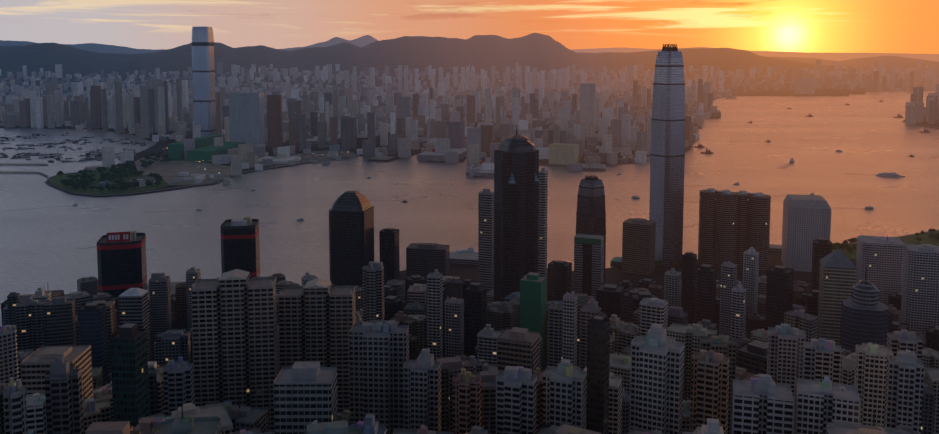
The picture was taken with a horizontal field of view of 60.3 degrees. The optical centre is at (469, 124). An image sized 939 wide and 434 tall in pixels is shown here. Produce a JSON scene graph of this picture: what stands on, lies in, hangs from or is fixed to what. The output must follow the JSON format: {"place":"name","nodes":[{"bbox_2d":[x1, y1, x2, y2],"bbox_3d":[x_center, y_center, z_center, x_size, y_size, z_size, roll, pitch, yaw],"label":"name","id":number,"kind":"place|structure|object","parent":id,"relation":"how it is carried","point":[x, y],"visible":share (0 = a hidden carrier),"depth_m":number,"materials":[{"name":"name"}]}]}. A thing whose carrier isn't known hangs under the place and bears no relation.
{"place":"outdoors","nodes":[
{"label":"outdoors","id":0,"kind":"place"},
{"bbox_2d":[0,171,47,176],"bbox_3d":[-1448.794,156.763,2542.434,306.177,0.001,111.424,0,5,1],"label":"breakwater rock","id":1,"kind":"object","parent":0,"point":[21,172],"visible":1,"depth_m":2575.72,"materials":[{"name":"stone"}]},
{"bbox_2d":[0,163,47,164],"bbox_3d":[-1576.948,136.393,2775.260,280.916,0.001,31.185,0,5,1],"label":"breakwater rock","id":2,"kind":"object","parent":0,"point":[20,164],"visible":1,"depth_m":2761.55,"materials":[{"name":"stone"}]},
{"bbox_2d":[48,165,168,194],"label":"kowloon park lawn","id":3,"kind":"structure","parent":0,"point":[55,180],"depth_m":2342.05,"materials":[{"name":"green plant"}]},
{"bbox_2d":[161,140,171,154],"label":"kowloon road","id":4,"kind":"structure","parent":0,"point":[165,152],"depth_m":3131.62,"materials":[{"name":"grey asphalt"}]},
{"bbox_2d":[135,156,230,184],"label":"park land","id":5,"kind":"structure","parent":0,"point":[167,171],"depth_m":2645.20,"materials":[{"name":"green plant"}]},
{"bbox_2d":[0,35,377,53],"bbox_3d":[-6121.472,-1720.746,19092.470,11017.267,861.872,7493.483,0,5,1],"label":"mountain ridge","id":6,"kind":"structure","parent":0,"point":[365,40],"depth_m":18752.89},
{"bbox_2d":[220,217,259,278],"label":"office tower","id":7,"kind":"structure","parent":0,"point":[240,247],"depth_m":1271.85,"materials":[{"name":"grey glass"}]},
{"bbox_2d":[273,149,357,165],"bbox_3d":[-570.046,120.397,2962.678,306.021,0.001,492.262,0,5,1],"label":"waterfront buildings","id":8,"kind":"structure","parent":0,"point":[316,155],"depth_m":3008.68,"materials":[{"name":"concrete"}]},
{"bbox_2d":[0,90,925,194],"bbox_3d":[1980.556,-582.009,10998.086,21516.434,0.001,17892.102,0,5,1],"label":"kowloon ground","id":9,"kind":"structure","parent":0,"point":[160,145],"depth_m":3202.02,"materials":[{"name":"grey concrete"}]},
{"bbox_2d":[51,143,156,176],"bbox_3d":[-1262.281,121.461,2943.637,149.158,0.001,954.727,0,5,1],"label":"shoreline","id":10,"kind":"structure","parent":9,"relation":"attached to","point":[120,163],"depth_m":2785.21,"materials":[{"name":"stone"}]},
{"bbox_2d":[45,155,358,195],"bbox_3d":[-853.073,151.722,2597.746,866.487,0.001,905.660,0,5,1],"label":"seawall","id":11,"kind":"object","parent":9,"relation":"attached to","point":[183,186],"visible":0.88,"depth_m":2320.61,"materials":[{"name":"concrete"}]},
{"bbox_2d":[192,27,215,135],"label":"skyscraper","id":12,"kind":"structure","parent":9,"relation":"on","point":[203,72],"depth_m":3322.07,"materials":[{"name":"grey glass"}]},
{"bbox_2d":[0,33,626,94],"bbox_3d":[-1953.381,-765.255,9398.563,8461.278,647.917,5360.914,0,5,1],"label":"mountain range","id":13,"kind":"structure","parent":9,"relation":"on","point":[539,51],"depth_m":8899.38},
{"bbox_2d":[74,145,646,187],"bbox_3d":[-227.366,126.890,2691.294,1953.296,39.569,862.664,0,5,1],"label":"waterfront lowrise blocks","id":14,"kind":"structure","parent":9,"relation":"on","point":[640,157],"depth_m":2784.54,"materials":[{"name":"grey concrete"}]},
{"bbox_2d":[96,129,630,181],"bbox_3d":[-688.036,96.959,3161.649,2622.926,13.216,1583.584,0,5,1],"label":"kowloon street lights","id":15,"kind":"object","parent":9,"relation":"on","point":[292,156],"visible":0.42,"depth_m":2820.95,"materials":[{"name":"grey"}]},
{"bbox_2d":[0,60,938,176],"bbox_3d":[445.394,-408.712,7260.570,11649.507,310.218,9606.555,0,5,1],"label":"city buildings","id":16,"kind":"structure","parent":9,"relation":"on","point":[289,113],"depth_m":4253.51,"materials":[{"name":"grey concrete"}]},
{"bbox_2d":[544,150,687,164],"bbox_3d":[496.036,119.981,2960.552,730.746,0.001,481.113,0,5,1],"label":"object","id":17,"kind":"object","parent":9,"relation":"on","point":[605,164],"visible":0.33,"depth_m":2760.09,"materials":[{"name":"stone"}]},
{"bbox_2d":[0,91,938,325],"bbox_3d":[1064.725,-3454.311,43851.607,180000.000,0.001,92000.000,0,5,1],"label":"harbour water","id":18,"kind":"structure","parent":0,"point":[867,133],"depth_m":2190.77,"materials":[{"name":"liquid"}]},
{"bbox_2d":[0,130,145,162],"bbox_3d":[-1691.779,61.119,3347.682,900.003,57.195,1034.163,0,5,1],"label":"moored boats","id":19,"kind":"object","parent":18,"relation":"on","point":[90,157],"visible":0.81,"depth_m":3224.61,"materials":[{"name":"white paint"}]},
{"bbox_2d":[99,116,781,312],"bbox_3d":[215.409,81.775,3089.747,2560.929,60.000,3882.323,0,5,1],"label":"buildings","id":20,"kind":"structure","parent":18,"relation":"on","point":[205,149],"depth_m":2854.15,"materials":[{"name":"grey"}]},
{"bbox_2d":[416,149,466,157],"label":"waterfront buildings","id":21,"kind":"structure","parent":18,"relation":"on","point":[433,150],"depth_m":2940.14,"materials":[{"name":"white paint"}]},
{"bbox_2d":[453,247,477,252],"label":"boat","id":22,"kind":"object","parent":18,"relation":"on","point":[468,250],"visible":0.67,"depth_m":1510.31,"materials":[{"name":"white paint"}]},
{"bbox_2d":[467,161,482,169],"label":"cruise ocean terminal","id":23,"kind":"object","parent":18,"relation":"on","point":[472,165],"visible":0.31,"depth_m":2625.60,"materials":[{"name":"white paint"}]},
{"bbox_2d":[701,148,713,153],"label":"boat","id":24,"kind":"object","parent":18,"relation":"on","point":[708,151],"visible":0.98,"depth_m":3088.92,"materials":[{"name":"white paint"}]},
{"bbox_2d":[875,172,904,176],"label":"ship","id":25,"kind":"object","parent":18,"relation":"on","point":[893,174],"visible":0.98,"depth_m":2510.47,"materials":[{"name":"white paint"}]},
{"bbox_2d":[0,0,938,53],"label":"sky","id":26,"kind":"structure","parent":0,"point":[807,26],"materials":[{"name":"orange"}]},
{"bbox_2d":[171,251,855,328],"bbox_3d":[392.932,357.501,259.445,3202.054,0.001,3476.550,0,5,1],"label":"ground","id":27,"kind":"structure","parent":0,"point":[615,275],"depth_m":1389.98,"materials":[{"name":"grey"}]},
{"bbox_2d":[97,231,146,301],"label":"office tower","id":28,"kind":"structure","parent":27,"relation":"on","point":[121,262],"depth_m":1156.01,"materials":[{"name":"grey"}]},
{"bbox_2d":[329,191,373,286],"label":"skyscraper","id":29,"kind":"structure","parent":27,"relation":"on","point":[351,234],"depth_m":1193.94,"materials":[{"name":"grey glass"}]},
{"bbox_2d":[0,168,938,433],"bbox_3d":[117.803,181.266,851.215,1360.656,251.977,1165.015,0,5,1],"label":"city buildings","id":30,"kind":"structure","parent":27,"relation":"on","point":[845,345],"depth_m":540.34,"materials":[{"name":"grey concrete"}]},
{"bbox_2d":[494,124,539,301],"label":"skyscraper","id":31,"kind":"structure","parent":27,"relation":"on","point":[516,180],"depth_m":1054.06,"materials":[{"name":"grey"}]},
{"bbox_2d":[574,234,603,300],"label":"office tower","id":32,"kind":"structure","parent":27,"relation":"on","point":[588,265],"depth_m":1185.70,"materials":[{"name":"grey concrete"}]},
{"bbox_2d":[576,175,605,282],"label":"skyscraper","id":33,"kind":"structure","parent":27,"relation":"on","point":[591,215],"depth_m":1285.34,"materials":[{"name":"grey glass"}]},
{"bbox_2d":[649,44,684,266],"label":"skyscraper","id":34,"kind":"structure","parent":27,"relation":"on","point":[667,165],"depth_m":1431.40,"materials":[{"name":"grey glass"}]},
{"bbox_2d":[698,188,770,270],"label":"twin office towers","id":35,"kind":"structure","parent":27,"relation":"on","point":[733,226],"depth_m":1420.29,"materials":[{"name":"brown"}]},
{"bbox_2d":[781,194,830,271],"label":"office tower","id":36,"kind":"structure","parent":27,"relation":"on","point":[806,221],"depth_m":1405.76,"materials":[{"name":"grey concrete"}]},
{"bbox_2d":[832,230,938,244],"bbox_3d":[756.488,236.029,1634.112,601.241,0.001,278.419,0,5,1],"label":"seawall","id":37,"kind":"object","parent":27,"relation":"on","point":[896,237],"visible":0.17,"depth_m":1673.47,"materials":[{"name":"concrete"}]},
{"bbox_2d":[577,48,865,92],"bbox_3d":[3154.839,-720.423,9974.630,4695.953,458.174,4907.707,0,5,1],"label":"hills","id":38,"kind":"structure","parent":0,"point":[727,59],"depth_m":9562.36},
{"bbox_2d":[573,47,938,60],"bbox_3d":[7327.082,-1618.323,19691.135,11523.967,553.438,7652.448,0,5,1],"label":"mountain ridge","id":39,"kind":"structure","parent":0,"point":[848,56],"depth_m":19375.86,"materials":[{"name":"stone"}]},
{"bbox_2d":[736,93,848,95],"bbox_3d":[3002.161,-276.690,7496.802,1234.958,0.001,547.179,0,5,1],"label":"kai tak runway ground","id":40,"kind":"structure","parent":0,"point":[790,94],"depth_m":7489.61,"materials":[{"name":"concrete"}]},
{"bbox_2d":[772,56,938,85],"bbox_3d":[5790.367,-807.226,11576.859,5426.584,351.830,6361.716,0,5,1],"label":"mountain ridge","id":41,"kind":"structure","parent":0,"point":[904,62],"depth_m":11156.36,"materials":[{"name":"brown"}]},
{"bbox_2d":[832,231,938,258],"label":"promenade lawn","id":42,"kind":"structure","parent":0,"point":[925,238],"depth_m":1622.89,"materials":[{"name":"green plant"}]},
{"bbox_2d":[904,116,938,126],"bbox_3d":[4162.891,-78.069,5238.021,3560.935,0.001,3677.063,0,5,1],"label":"shoreline","id":43,"kind":"structure","parent":0,"point":[925,123],"depth_m":4362.30,"materials":[{"name":"concrete"}]},
{"bbox_2d":[905,84,938,124],"bbox_3d":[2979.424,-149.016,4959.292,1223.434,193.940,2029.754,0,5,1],"label":"high-rise buildings","id":44,"kind":"structure","parent":43,"relation":"on","point":[916,111],"depth_m":4448.65,"materials":[{"name":"grey concrete"}]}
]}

